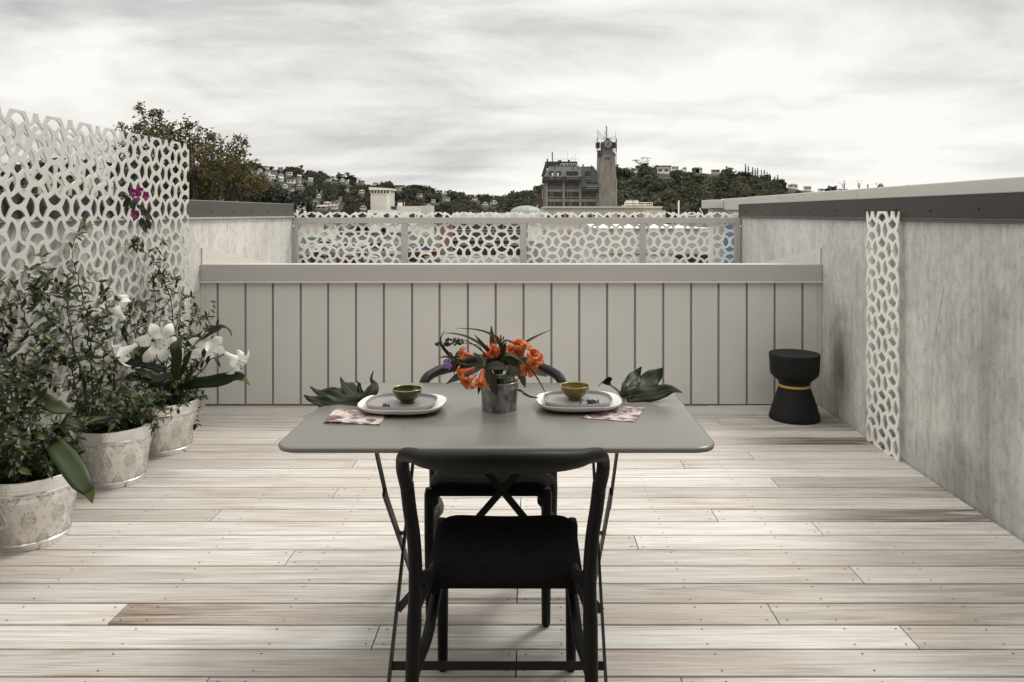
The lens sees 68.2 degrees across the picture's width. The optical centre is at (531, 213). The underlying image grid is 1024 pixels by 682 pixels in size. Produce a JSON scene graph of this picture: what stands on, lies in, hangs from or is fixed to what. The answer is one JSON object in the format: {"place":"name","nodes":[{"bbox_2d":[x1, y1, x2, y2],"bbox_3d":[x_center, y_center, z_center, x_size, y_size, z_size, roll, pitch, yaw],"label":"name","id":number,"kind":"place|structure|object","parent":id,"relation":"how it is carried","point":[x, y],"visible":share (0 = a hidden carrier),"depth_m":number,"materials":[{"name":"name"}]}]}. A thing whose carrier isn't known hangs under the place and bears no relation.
{"place":"outdoors","nodes":[
{"label":"outdoors","id":0,"kind":"place"},
{"bbox_2d":[0,165,498,225],"bbox_3d":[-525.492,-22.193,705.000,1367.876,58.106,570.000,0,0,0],"label":"hillside","id":1,"kind":"structure","parent":0,"point":[289,186],"depth_m":672.98,"materials":[{"name":"green plant"}]},
{"bbox_2d":[0,157,502,219],"bbox_3d":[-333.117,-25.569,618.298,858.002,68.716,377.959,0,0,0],"label":"hillside woods","id":2,"kind":"object","parent":1,"relation":"on","point":[407,194],"visible":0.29,"depth_m":626.08,"materials":[{"name":"green plant"}]},
{"bbox_2d":[286,179,295,183],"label":"house","id":3,"kind":"structure","parent":1,"relation":"on","point":[292,181],"depth_m":680.48,"materials":[{"name":"white glass"}]},
{"bbox_2d":[316,205,327,209],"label":"house","id":4,"kind":"structure","parent":1,"relation":"on","point":[321,207],"depth_m":523.51,"materials":[{"name":"white glass"}]},
{"bbox_2d":[369,187,396,209],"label":"tower block","id":5,"kind":"structure","parent":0,"point":[382,198],"depth_m":245.00,"materials":[{"name":"white concrete"}]},
{"bbox_2d":[371,190,389,193],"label":"window","id":6,"kind":"structure","parent":5,"relation":"in","point":[372,191],"depth_m":244.92,"materials":[{"name":"grey glass"}]},
{"bbox_2d":[368,202,433,234],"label":"building","id":7,"kind":"structure","parent":0,"point":[400,209],"depth_m":235.00,"materials":[{"name":"concrete"}]},
{"bbox_2d":[298,226,541,262],"bbox_3d":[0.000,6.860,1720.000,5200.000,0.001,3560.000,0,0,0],"label":"ground","id":8,"kind":"structure","parent":0,"point":[437,245],"depth_m":147.95,"materials":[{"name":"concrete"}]},
{"bbox_2d":[0,158,117,218],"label":"tree","id":9,"kind":"object","parent":8,"relation":"on","point":[34,188],"visible":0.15,"depth_m":11.04,"materials":[{"name":"green plant"}]},
{"bbox_2d":[99,101,272,219],"bbox_3d":[-6.012,2.277,13.234,3.096,8.438,1.960,0,0,20],"label":"tree","id":10,"kind":"object","parent":8,"relation":"on","point":[206,185],"visible":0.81,"depth_m":12.96,"materials":[{"name":"green plant"}]},
{"bbox_2d":[227,179,316,228],"bbox_3d":[-10.524,2.709,30.831,3.615,8.296,2.702,0,0,-24],"label":"tree","id":11,"kind":"object","parent":8,"relation":"on","point":[268,198],"visible":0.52,"depth_m":30.97,"materials":[{"name":"green plant"}]},
{"bbox_2d":[301,252,324,261],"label":"parked car","id":12,"kind":"object","parent":8,"relation":"on","point":[307,254],"visible":0.53,"depth_m":105.95,"materials":[{"name":"paint"}]},
{"bbox_2d":[301,241,324,246],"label":"parked car","id":13,"kind":"object","parent":8,"relation":"on","point":[309,244],"visible":0.3,"depth_m":147.05,"materials":[{"name":"paint"}]},
{"bbox_2d":[298,223,335,240],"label":"pale store","id":14,"kind":"structure","parent":8,"relation":"on","point":[316,231],"depth_m":188.00,"materials":[{"name":"white metal"}]},
{"bbox_2d":[296,203,305,213],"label":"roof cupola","id":15,"kind":"object","parent":14,"relation":"on","point":[297,211],"visible":0.41,"depth_m":189.13,"materials":[{"name":"white"}]},
{"bbox_2d":[318,241,337,246],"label":"parked car","id":16,"kind":"object","parent":8,"relation":"on","point":[328,243],"visible":0.45,"depth_m":149.44,"materials":[{"name":"paint"}]},
{"bbox_2d":[331,248,345,257],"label":"parked car","id":17,"kind":"object","parent":8,"relation":"on","point":[333,253],"visible":0.27,"depth_m":116.81,"materials":[{"name":"paint"}]},
{"bbox_2d":[336,252,343,262],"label":"parked car","id":18,"kind":"object","parent":8,"relation":"on","point":[341,254],"visible":0.24,"depth_m":103.84,"materials":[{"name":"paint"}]},
{"bbox_2d":[344,253,362,262],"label":"parked car","id":19,"kind":"object","parent":8,"relation":"on","point":[349,256],"visible":0.52,"depth_m":102.79,"materials":[{"name":"paint"}]},
{"bbox_2d":[352,252,377,262],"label":"parked car","id":20,"kind":"object","parent":8,"relation":"on","point":[366,254],"visible":0.31,"depth_m":106.14,"materials":[{"name":"paint"}]},
{"bbox_2d":[336,231,413,237],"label":"grey warehouse","id":21,"kind":"structure","parent":8,"relation":"on","point":[373,234],"depth_m":215.00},
{"bbox_2d":[368,249,382,257],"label":"parked car","id":22,"kind":"object","parent":8,"relation":"on","point":[376,250],"visible":0.27,"depth_m":114.97,"materials":[{"name":"paint"}]},
{"bbox_2d":[364,242,387,249],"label":"parked car","id":23,"kind":"object","parent":8,"relation":"on","point":[378,244],"visible":0.37,"depth_m":140.54,"materials":[{"name":"paint"}]},
{"bbox_2d":[385,246,394,254],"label":"parked car","id":24,"kind":"object","parent":8,"relation":"on","point":[391,251],"visible":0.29,"depth_m":122.84,"materials":[{"name":"paint"}]},
{"bbox_2d":[412,244,434,249],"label":"parked car","id":25,"kind":"object","parent":8,"relation":"on","point":[421,245],"visible":0.27,"depth_m":133.50,"materials":[{"name":"paint"}]},
{"bbox_2d":[596,126,616,205],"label":"clock tower","id":26,"kind":"structure","parent":8,"relation":"on","point":[606,172],"depth_m":258.08,"materials":[{"name":"concrete"}]},
{"bbox_2d":[702,176,1023,262],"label":"neighbour building","id":27,"kind":"structure","parent":8,"relation":"on","point":[729,206],"depth_m":5.62,"materials":[{"name":"concrete"}]},
{"bbox_2d":[408,249,436,261],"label":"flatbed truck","id":28,"kind":"object","parent":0,"point":[433,252],"visible":0.23,"depth_m":108.31,"materials":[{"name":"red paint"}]},
{"bbox_2d":[440,223,452,255],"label":"rose wall","id":29,"kind":"structure","parent":0,"point":[446,240],"depth_m":98.00,"materials":[{"name":"brick"}]},
{"bbox_2d":[440,256,519,262],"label":"wall","id":30,"kind":"structure","parent":0,"point":[487,260],"depth_m":70.00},
{"bbox_2d":[452,213,527,259],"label":"dark facade","id":31,"kind":"structure","parent":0,"point":[488,238],"depth_m":94.94,"materials":[{"name":"glass"}]},
{"bbox_2d":[482,246,488,255],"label":"window","id":32,"kind":"structure","parent":31,"relation":"in","point":[484,252],"depth_m":94.93,"materials":[{"name":"black glass"}]},
{"bbox_2d":[0,0,1023,197],"label":"sky","id":33,"kind":"structure","parent":0,"point":[470,97],"materials":[{"name":"white"}]},
{"bbox_2d":[510,205,541,240],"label":"domed roof","id":34,"kind":"structure","parent":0,"point":[526,209],"depth_m":191.92,"materials":[{"name":"white"}]},
{"bbox_2d":[535,199,542,209],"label":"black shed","id":35,"kind":"structure","parent":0,"point":[539,202],"depth_m":220.00,"materials":[{"name":"grey"}]},
{"bbox_2d":[541,152,598,205],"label":"office building","id":36,"kind":"structure","parent":0,"point":[568,183],"depth_m":261.10,"materials":[{"name":"concrete"}]},
{"bbox_2d":[548,182,561,188],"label":"window","id":37,"kind":"structure","parent":36,"relation":"in","point":[551,185],"depth_m":261.16,"materials":[{"name":"grey glass"}]},
{"bbox_2d":[548,192,561,198],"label":"window","id":38,"kind":"structure","parent":36,"relation":"in","point":[551,195],"depth_m":261.16,"materials":[{"name":"grey glass"}]},
{"bbox_2d":[548,202,561,205],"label":"window","id":39,"kind":"structure","parent":36,"relation":"in","point":[549,203],"depth_m":261.16,"materials":[{"name":"grey glass"}]},
{"bbox_2d":[565,182,578,188],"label":"window","id":40,"kind":"structure","parent":36,"relation":"in","point":[568,185],"depth_m":261.16,"materials":[{"name":"grey glass"}]},
{"bbox_2d":[565,192,578,198],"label":"window","id":41,"kind":"structure","parent":36,"relation":"in","point":[568,195],"depth_m":261.16,"materials":[{"name":"grey glass"}]},
{"bbox_2d":[565,202,578,205],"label":"window","id":42,"kind":"structure","parent":36,"relation":"in","point":[566,203],"depth_m":261.16,"materials":[{"name":"grey glass"}]},
{"bbox_2d":[566,171,577,178],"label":"window","id":43,"kind":"structure","parent":36,"relation":"in","point":[571,173],"depth_m":259.51,"materials":[{"name":"grey glass"}]},
{"bbox_2d":[582,192,595,198],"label":"window","id":44,"kind":"structure","parent":36,"relation":"in","point":[585,195],"depth_m":261.16,"materials":[{"name":"grey glass"}]},
{"bbox_2d":[582,202,595,205],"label":"window","id":45,"kind":"structure","parent":36,"relation":"in","point":[583,203],"depth_m":261.16,"materials":[{"name":"grey glass"}]},
{"bbox_2d":[586,182,597,188],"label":"window","id":46,"kind":"structure","parent":36,"relation":"in","point":[587,187],"depth_m":258.88,"materials":[{"name":"grey glass"}]},
{"bbox_2d":[541,206,665,262],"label":"flat building","id":47,"kind":"structure","parent":0,"point":[602,210],"depth_m":60.08,"materials":[{"name":"concrete"}]},
{"bbox_2d":[621,200,652,205],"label":"roof plant","id":48,"kind":"object","parent":47,"relation":"on","point":[631,202],"visible":0.81,"depth_m":65.69,"materials":[{"name":"white"}]},
{"bbox_2d":[435,171,812,230],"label":"hillside","id":49,"kind":"structure","parent":0,"point":[664,176],"depth_m":488.22,"materials":[{"name":"green plant"}]},
{"bbox_2d":[439,202,452,210],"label":"tree","id":50,"kind":"object","parent":49,"relation":"on","point":[446,205],"visible":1,"depth_m":330.19,"materials":[{"name":"green plant"}]},
{"bbox_2d":[657,168,668,173],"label":"house","id":51,"kind":"structure","parent":49,"relation":"on","point":[663,170],"depth_m":494.75,"materials":[{"name":"white glass"}]},
{"bbox_2d":[660,165,671,170],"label":"house","id":52,"kind":"structure","parent":49,"relation":"on","point":[666,166],"depth_m":517.94,"materials":[{"name":"white concrete"}]},
{"bbox_2d":[440,163,906,223],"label":"hillside woods","id":53,"kind":"object","parent":49,"relation":"on","point":[690,191],"visible":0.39,"depth_m":425.50,"materials":[{"name":"green plant"}]},
{"bbox_2d":[711,170,719,174],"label":"house","id":54,"kind":"structure","parent":49,"relation":"on","point":[716,172],"depth_m":518.00,"materials":[{"name":"white glass"}]},
{"bbox_2d":[788,184,797,189],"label":"house","id":55,"kind":"structure","parent":49,"relation":"on","point":[792,186],"depth_m":518.00,"materials":[{"name":"white glass"}]},
{"bbox_2d":[803,186,811,190],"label":"house","id":56,"kind":"structure","parent":49,"relation":"on","point":[806,188],"depth_m":518.00,"materials":[{"name":"white glass"}]},
{"bbox_2d":[579,224,707,262],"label":"white shed","id":57,"kind":"structure","parent":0,"point":[649,243],"depth_m":38.00,"materials":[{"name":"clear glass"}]},
{"bbox_2d":[680,208,707,227],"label":"gabled house","id":58,"kind":"structure","parent":0,"point":[703,212],"depth_m":76.81,"materials":[{"name":"white"}]},
{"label":"deck joists","id":59,"kind":"structure","parent":0,"visible":0},
{"bbox_2d":[0,406,1023,681],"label":"deck","id":60,"kind":"structure","parent":59,"relation":"on","point":[238,544],"depth_m":2.85,"materials":[{"name":"brown"}]},
{"bbox_2d":[0,466,76,552],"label":"plant pot","id":61,"kind":"object","parent":60,"relation":"on","point":[36,515],"visible":0.66,"depth_m":3.04,"materials":[{"name":"ceramic"}]},
{"bbox_2d":[0,275,95,483],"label":"climbing shrub","id":62,"kind":"object","parent":61,"relation":"in","point":[22,459],"visible":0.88,"depth_m":3.10,"materials":[{"name":"green plant"}]},
{"bbox_2d":[21,390,111,502],"bbox_3d":[-1.982,0.946,3.171,0.331,0.371,0.688,0,0,-24],"label":"ginger plant","id":63,"kind":"object","parent":61,"relation":"in","point":[68,462],"visible":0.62,"depth_m":3.01,"materials":[{"name":"green plant"}]},
{"bbox_2d":[74,415,153,489],"bbox_3d":[-2.125,1.215,3.855,0.360,0.290,0.360,0,0,-24],"label":"plant pot","id":64,"kind":"object","parent":60,"relation":"on","point":[115,460],"visible":0.73,"depth_m":3.72,"materials":[{"name":"ceramic"}]},
{"bbox_2d":[0,216,191,437],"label":"climbing shrub","id":65,"kind":"object","parent":64,"relation":"in","point":[124,412],"visible":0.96,"depth_m":3.65,"materials":[{"name":"green plant"}]},
{"bbox_2d":[146,394,198,456],"bbox_3d":[-2.112,1.215,4.355,0.360,0.290,0.360,0,0,33],"label":"plant pot","id":66,"kind":"object","parent":60,"relation":"on","point":[172,436],"visible":0.52,"depth_m":4.24,"materials":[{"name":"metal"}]},
{"bbox_2d":[115,236,219,429],"bbox_3d":[-2.160,0.691,4.446,0.562,1.136,0.672,0,0,-38],"label":"climbing shrub","id":67,"kind":"object","parent":66,"relation":"in","point":[182,393],"visible":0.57,"depth_m":4.38,"materials":[{"name":"green plant"}]},
{"bbox_2d":[89,294,249,396],"bbox_3d":[-1.938,0.745,4.128,0.832,0.633,0.470,0,0,0],"label":"lily plant","id":68,"kind":"object","parent":66,"relation":"in","point":[202,341],"visible":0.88,"depth_m":4.17,"materials":[{"name":"white plant"}]},
{"bbox_2d":[175,286,184,396],"bbox_3d":[-2.026,0.751,4.340,0.074,0.667,0.025,0,0,29],"label":"garden cane","id":69,"kind":"object","parent":66,"relation":"in","point":[179,311],"visible":0.59,"depth_m":4.33,"materials":[{"name":"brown wood"}]},
{"bbox_2d":[419,354,565,626],"bbox_3d":[-0.145,0.958,2.736,0.553,0.810,0.535,0,0,0],"label":"dining chair","id":70,"kind":"object","parent":60,"relation":"on","point":[543,488],"visible":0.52,"depth_m":2.50,"materials":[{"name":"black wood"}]},
{"bbox_2d":[278,383,714,681],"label":"folding table","id":71,"kind":"object","parent":60,"relation":"on","point":[460,419],"visible":0.62,"depth_m":2.16,"materials":[{"name":"metal"}]},
{"bbox_2d":[303,371,378,406],"bbox_3d":[-0.623,0.580,2.517,0.237,0.121,0.236,0,0,0],"label":"lobed leaf","id":72,"kind":"object","parent":71,"relation":"on","point":[350,393],"visible":0.87,"depth_m":2.49,"materials":[{"name":"green plant"}]},
{"bbox_2d":[324,408,385,424],"bbox_3d":[-0.532,0.616,2.299,0.173,0.007,0.176,0,0,0],"label":"napkin","id":73,"kind":"object","parent":71,"relation":"on","point":[345,416],"visible":0.96,"depth_m":2.28,"materials":[{"name":"white fabric"}]},
{"bbox_2d":[357,393,446,414],"bbox_3d":[-0.409,0.607,2.392,0.272,0.026,0.224,0,0,4],"label":"plate","id":74,"kind":"object","parent":71,"relation":"on","point":[436,406],"visible":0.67,"depth_m":2.30,"materials":[{"name":"white ceramic"}]},
{"bbox_2d":[365,393,437,409],"bbox_3d":[-0.412,0.598,2.396,0.220,0.018,0.186,0,0,4],"label":"plate","id":75,"kind":"object","parent":74,"relation":"on","point":[423,400],"visible":0.85,"depth_m":2.40,"materials":[{"name":"grey ceramic"}]},
{"bbox_2d":[392,385,421,403],"bbox_3d":[-0.398,0.579,2.412,0.096,0.045,0.096,0,0,0],"label":"bowl","id":76,"kind":"object","parent":75,"relation":"on","point":[405,394],"visible":1,"depth_m":2.39,"materials":[{"name":"green ceramic"}]},
{"bbox_2d":[480,371,517,412],"bbox_3d":[-0.104,0.560,2.405,0.122,0.120,0.122,0,0,0],"label":"zinc bucket","id":77,"kind":"object","parent":71,"relation":"on","point":[504,400],"visible":0.59,"depth_m":2.35,"materials":[{"name":"silver metal"}]},
{"bbox_2d":[439,330,468,363],"bbox_3d":[-0.196,0.464,2.384,0.194,0.196,0.018,0,0,-18],"label":"grass blade","id":78,"kind":"object","parent":77,"relation":"in","point":[446,351],"depth_m":2.35,"materials":[{"name":"green plant"}]},
{"bbox_2d":[454,337,490,361],"bbox_3d":[-0.176,0.477,2.389,0.148,0.168,0.032,0,0,0],"label":"grass blade","id":79,"kind":"object","parent":77,"relation":"in","point":[477,347],"depth_m":2.38,"materials":[{"name":"green plant"}]},
{"bbox_2d":[491,365,512,383],"bbox_3d":[-0.104,0.551,2.406,0.086,0.122,0.086,0,0,0],"label":"glass jar","id":80,"kind":"object","parent":77,"relation":"in","point":[505,380],"visible":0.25,"depth_m":2.37,"materials":[{"name":"clear"}]},
{"bbox_2d":[439,351,483,373],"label":"purple flower","id":81,"kind":"object","parent":80,"relation":"in","point":[448,364],"visible":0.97,"depth_m":2.33,"materials":[{"name":"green plant"}]},
{"bbox_2d":[435,337,487,363],"bbox_3d":[-0.201,0.488,2.373,0.207,0.204,0.052,0,0,-6],"label":"seed spike","id":82,"kind":"object","parent":80,"relation":"in","point":[455,341],"visible":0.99,"depth_m":2.36,"materials":[{"name":"plant"}]},
{"bbox_2d":[447,333,482,347],"bbox_3d":[-0.192,0.468,2.385,0.184,0.184,0.034,0,0,-4],"label":"grass blade","id":83,"kind":"object","parent":80,"relation":"in","point":[472,339],"depth_m":2.38,"materials":[{"name":"green plant"}]},
{"bbox_2d":[446,346,506,395],"bbox_3d":[-0.176,0.501,2.320,0.180,0.179,0.140,0,0,-29],"label":"rhododendron sprig","id":84,"kind":"object","parent":80,"relation":"in","point":[487,376],"visible":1,"depth_m":2.31,"materials":[{"name":"orange plant"}]},
{"bbox_2d":[458,328,501,361],"bbox_3d":[-0.170,0.462,2.393,0.146,0.196,0.026,0,0,0],"label":"grass blade","id":85,"kind":"object","parent":80,"relation":"in","point":[495,337],"depth_m":2.39,"materials":[{"name":"green plant"}]},
{"bbox_2d":[474,334,495,360],"bbox_3d":[-0.135,0.469,2.372,0.094,0.185,0.023,0,0,-34],"label":"grass blade","id":86,"kind":"object","parent":80,"relation":"in","point":[485,347],"depth_m":2.35,"materials":[{"name":"green plant"}]},
{"bbox_2d":[481,326,506,360],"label":"rhododendron sprig","id":87,"kind":"object","parent":80,"relation":"in","point":[492,346],"visible":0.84,"depth_m":2.37,"materials":[{"name":"orange plant"}]},
{"bbox_2d":[496,335,506,358],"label":"bud stem","id":88,"kind":"object","parent":80,"relation":"in","point":[504,344],"visible":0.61,"depth_m":2.40,"materials":[{"name":"green plant"}]},
{"bbox_2d":[498,339,531,360],"bbox_3d":[-0.065,0.475,2.348,0.146,0.171,0.042,0,0,41],"label":"grass blade","id":89,"kind":"object","parent":80,"relation":"in","point":[499,356],"depth_m":2.34,"materials":[{"name":"green plant"}]},
{"bbox_2d":[500,352,546,395],"bbox_3d":[-0.049,0.497,2.325,0.177,0.148,0.092,0,0,28],"label":"grass blade","id":90,"kind":"object","parent":80,"relation":"in","point":[519,359],"depth_m":2.28,"materials":[{"name":"green plant"}]},
{"bbox_2d":[505,338,546,387],"bbox_3d":[-0.037,0.492,2.360,0.172,0.198,0.105,0,0,0],"label":"rhododendron sprig","id":91,"kind":"object","parent":80,"relation":"in","point":[535,355],"visible":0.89,"depth_m":2.35,"materials":[{"name":"orange plant"}]},
{"bbox_2d":[518,389,538,397],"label":"grass blade","id":92,"kind":"object","parent":77,"relation":"in","point":[523,392],"depth_m":2.40,"materials":[{"name":"green plant"}]},
{"bbox_2d":[509,330,549,365],"bbox_3d":[-0.025,0.468,2.444,0.179,0.186,0.033,0,0,-17],"label":"grass blade","id":93,"kind":"object","parent":77,"relation":"in","point":[531,338],"depth_m":2.46,"materials":[{"name":"green plant"}]},
{"bbox_2d":[536,391,621,411],"bbox_3d":[0.149,0.607,2.425,0.272,0.026,0.224,0,0,-3],"label":"plate","id":94,"kind":"object","parent":71,"relation":"on","point":[616,402],"visible":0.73,"depth_m":2.34,"materials":[{"name":"white ceramic"}]},
{"bbox_2d":[543,390,612,407],"bbox_3d":[0.146,0.598,2.429,0.220,0.018,0.186,0,0,-3],"label":"plate","id":95,"kind":"object","parent":94,"relation":"on","point":[556,398],"visible":0.87,"depth_m":2.43,"materials":[{"name":"grey ceramic"}]},
{"bbox_2d":[560,382,589,399],"bbox_3d":[0.139,0.579,2.452,0.096,0.045,0.096,0,0,0],"label":"bowl","id":96,"kind":"object","parent":95,"relation":"on","point":[574,390],"visible":1,"depth_m":2.43,"materials":[{"name":"yellow ceramic"}]},
{"bbox_2d":[580,399,598,403],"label":"lavender sprig","id":97,"kind":"object","parent":95,"relation":"on","point":[591,402],"visible":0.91,"depth_m":2.38,"materials":[{"name":"purple plant"}]},
{"bbox_2d":[581,406,643,421],"bbox_3d":[0.252,0.619,2.347,0.166,0.001,0.182,0,0,18],"label":"napkin","id":98,"kind":"object","parent":71,"relation":"on","point":[625,413],"visible":0.88,"depth_m":2.32,"materials":[{"name":"white fabric"}]},
{"bbox_2d":[598,367,681,402],"bbox_3d":[0.352,0.575,2.549,0.242,0.098,0.204,0,0,-14],"label":"lobed leaf","id":99,"kind":"object","parent":71,"relation":"on","point":[636,386],"visible":1,"depth_m":2.52,"materials":[{"name":"green plant"}]},
{"bbox_2d":[396,447,609,681],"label":"dining chair","id":100,"kind":"object","parent":60,"relation":"on","point":[504,552],"visible":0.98,"depth_m":1.97,"materials":[{"name":"black wood"}]},
{"bbox_2d":[200,263,822,405],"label":"parapet wall","id":101,"kind":"structure","parent":60,"relation":"on","point":[707,334],"depth_m":5.34,"materials":[{"name":"wood"}]},
{"bbox_2d":[201,248,820,263],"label":"coping","id":102,"kind":"structure","parent":101,"relation":"attached to","point":[213,256],"depth_m":5.67,"materials":[{"name":"metal"}]},
{"bbox_2d":[769,349,820,424],"bbox_3d":[1.742,1.144,5.020,0.328,0.432,0.328,0,0,0],"label":"stool","id":103,"kind":"object","parent":60,"relation":"on","point":[795,373],"visible":1,"depth_m":4.91,"materials":[{"name":"black plastic"}]},
{"bbox_3d":[0.000,-0.940,-2.750,8.400,4.600,4.500,0,0,0],"label":"house","id":104,"kind":"object","parent":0,"visible":0},
{"bbox_2d":[0,192,294,445],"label":"concrete wall","id":105,"kind":"structure","parent":104,"relation":"on","point":[264,234],"depth_m":4.74,"materials":[{"name":"concrete"}]},
{"bbox_2d":[0,121,113,222],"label":"pierced screen","id":106,"kind":"object","parent":105,"relation":"attached to","point":[47,139],"visible":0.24,"depth_m":4.01,"materials":[{"name":"white metal"}]},
{"bbox_2d":[0,106,188,454],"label":"pierced screen","id":107,"kind":"object","parent":105,"relation":"attached to","point":[7,194],"visible":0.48,"depth_m":3.93,"materials":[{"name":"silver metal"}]},
{"bbox_2d":[122,186,152,233],"bbox_3d":[-2.111,-0.018,4.002,0.204,0.252,0.069,0,0,21],"label":"bougainvillea sprig","id":108,"kind":"object","parent":107,"relation":"hanging from","point":[145,225],"visible":1,"depth_m":3.99,"materials":[{"name":"green plant"}]},
{"bbox_2d":[292,212,741,262],"bbox_3d":[-0.155,0.423,7.399,4.509,0.874,0.065,0,0,0],"label":"balustrade","id":109,"kind":"object","parent":105,"relation":"attached to","point":[522,241],"visible":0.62,"depth_m":7.43,"materials":[{"name":"grey paint"}]},
{"bbox_2d":[738,191,1023,541],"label":"concrete wall","id":110,"kind":"structure","parent":104,"relation":"on","point":[961,358],"depth_m":3.82,"materials":[{"name":"concrete"}]},
{"bbox_2d":[866,211,899,460],"bbox_3d":[2.012,0.734,4.343,0.019,1.492,0.401,0,0,0],"label":"pierced strip","id":111,"kind":"object","parent":110,"relation":"attached to","point":[887,259],"visible":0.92,"depth_m":4.32,"materials":[{"name":"silver metal"}]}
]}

